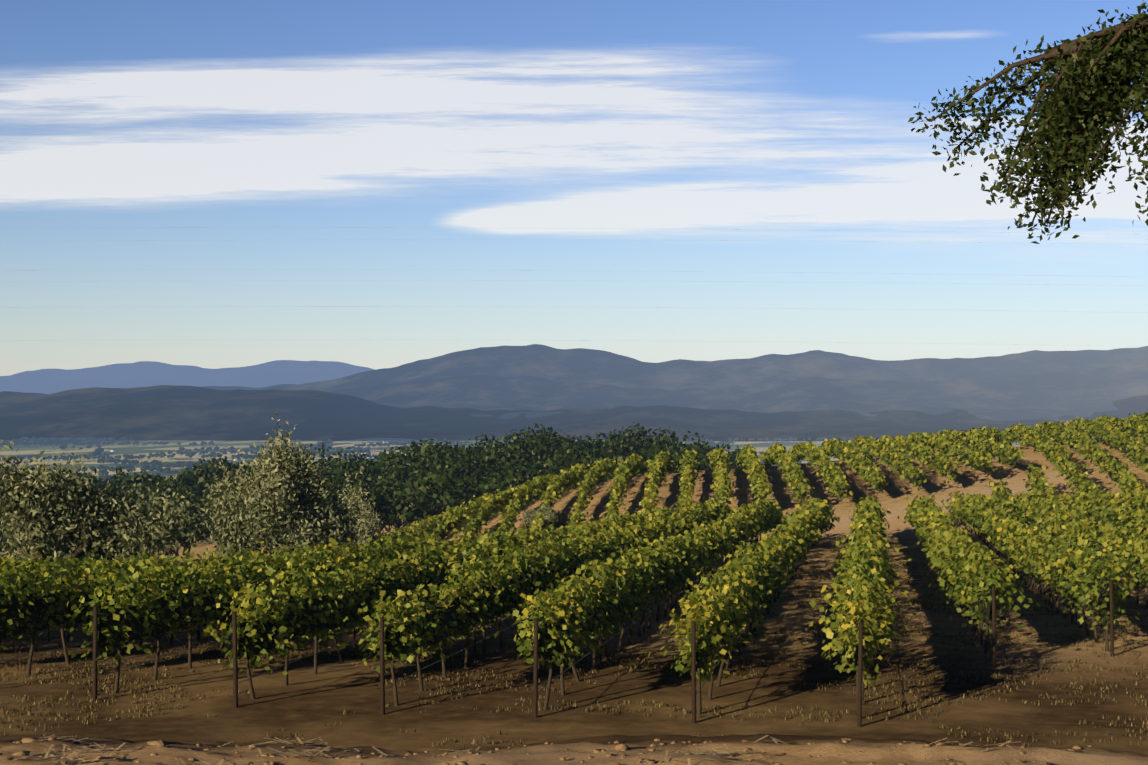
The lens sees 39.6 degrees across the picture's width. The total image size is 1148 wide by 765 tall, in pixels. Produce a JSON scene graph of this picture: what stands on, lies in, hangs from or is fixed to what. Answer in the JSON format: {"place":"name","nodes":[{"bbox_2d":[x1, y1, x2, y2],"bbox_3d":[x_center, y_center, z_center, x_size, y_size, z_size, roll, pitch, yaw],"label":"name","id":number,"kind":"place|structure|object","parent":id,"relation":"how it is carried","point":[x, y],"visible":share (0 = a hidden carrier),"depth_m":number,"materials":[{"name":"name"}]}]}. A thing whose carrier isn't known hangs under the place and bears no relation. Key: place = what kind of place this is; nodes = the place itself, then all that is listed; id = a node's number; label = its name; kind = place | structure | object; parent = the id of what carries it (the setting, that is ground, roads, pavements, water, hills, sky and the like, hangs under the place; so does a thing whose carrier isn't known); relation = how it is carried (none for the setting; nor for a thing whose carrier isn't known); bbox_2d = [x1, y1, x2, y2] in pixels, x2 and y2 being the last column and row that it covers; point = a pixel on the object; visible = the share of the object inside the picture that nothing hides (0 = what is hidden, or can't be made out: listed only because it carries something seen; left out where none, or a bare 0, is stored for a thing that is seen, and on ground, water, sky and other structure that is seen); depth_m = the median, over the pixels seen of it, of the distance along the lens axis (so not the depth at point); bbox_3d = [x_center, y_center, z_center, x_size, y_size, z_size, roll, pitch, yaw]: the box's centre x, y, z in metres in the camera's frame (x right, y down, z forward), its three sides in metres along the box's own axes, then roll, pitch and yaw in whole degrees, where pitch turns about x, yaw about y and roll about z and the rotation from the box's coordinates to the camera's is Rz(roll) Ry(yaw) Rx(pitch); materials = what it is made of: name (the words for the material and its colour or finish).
{"place":"outdoors","nodes":[
{"label":"outdoors","id":0,"kind":"place"},
{"bbox_2d":[0,360,373,393],"bbox_3d":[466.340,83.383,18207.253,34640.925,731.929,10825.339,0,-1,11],"label":"mountain","id":1,"kind":"structure","parent":0,"point":[140,374],"depth_m":18364.93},
{"bbox_2d":[0,437,1147,764],"bbox_3d":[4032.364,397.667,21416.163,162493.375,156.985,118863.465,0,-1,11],"label":"ground","id":2,"kind":"structure","parent":0,"point":[308,703],"depth_m":33.09,"materials":[{"name":"brown soil"}]},
{"bbox_2d":[18,441,405,460],"bbox_3d":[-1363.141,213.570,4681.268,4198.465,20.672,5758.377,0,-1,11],"label":"buildings","id":3,"kind":"structure","parent":2,"relation":"on","point":[229,446],"depth_m":5339.18,"materials":[{"name":"white"}]},
{"bbox_2d":[12,734,1024,764],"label":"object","id":4,"kind":"object","parent":2,"relation":"on","point":[68,760],"visible":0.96,"depth_m":8.16,"materials":[{"name":"brown"}]},
{"bbox_2d":[0,737,1091,764],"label":"soil clods","id":5,"kind":"object","parent":2,"relation":"on","point":[621,746],"visible":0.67,"depth_m":8.22,"materials":[{"name":"brown soil"}]},
{"bbox_2d":[12,520,1129,726],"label":"vineyard posts","id":6,"kind":"object","parent":2,"relation":"in","point":[382,667],"visible":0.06,"depth_m":31.10,"materials":[{"name":"brown wood"}]},
{"bbox_2d":[0,559,1147,750],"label":"dry grass tufts","id":7,"kind":"object","parent":2,"relation":"on","point":[626,668],"visible":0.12,"depth_m":36.16,"materials":[{"name":"brown plant"}]},
{"bbox_2d":[0,423,1147,668],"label":"vine canopy interior","id":8,"kind":"object","parent":2,"relation":"on","point":[38,605],"visible":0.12,"depth_m":36.19,"materials":[{"name":"green plant"}]},
{"bbox_2d":[0,519,1147,695],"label":"trellis wires","id":9,"kind":"object","parent":2,"relation":"on","point":[388,641],"visible":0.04,"depth_m":35.67,"materials":[{"name":"grey metal"}]},
{"bbox_2d":[908,0,1147,243],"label":"oak tree","id":10,"kind":"object","parent":2,"relation":"on","point":[1076,49],"visible":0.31,"depth_m":7.67,"materials":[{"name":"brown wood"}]},
{"bbox_2d":[0,385,1147,441],"bbox_3d":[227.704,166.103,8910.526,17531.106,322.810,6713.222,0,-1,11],"label":"mountain foothills","id":11,"kind":"structure","parent":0,"point":[171,413],"depth_m":8390.29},
{"bbox_2d":[0,0,1147,375],"label":"sky","id":12,"kind":"structure","parent":0,"point":[473,145],"materials":[{"name":"blue"}]},
{"bbox_2d":[204,344,1147,409],"bbox_3d":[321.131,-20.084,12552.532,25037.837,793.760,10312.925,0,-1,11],"label":"mountain","id":13,"kind":"structure","parent":0,"point":[585,365],"depth_m":12752.36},
{"bbox_2d":[330,360,1147,421],"bbox_3d":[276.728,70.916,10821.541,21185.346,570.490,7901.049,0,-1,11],"label":"mountain","id":14,"kind":"structure","parent":0,"point":[1088,392],"depth_m":10818.64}
]}

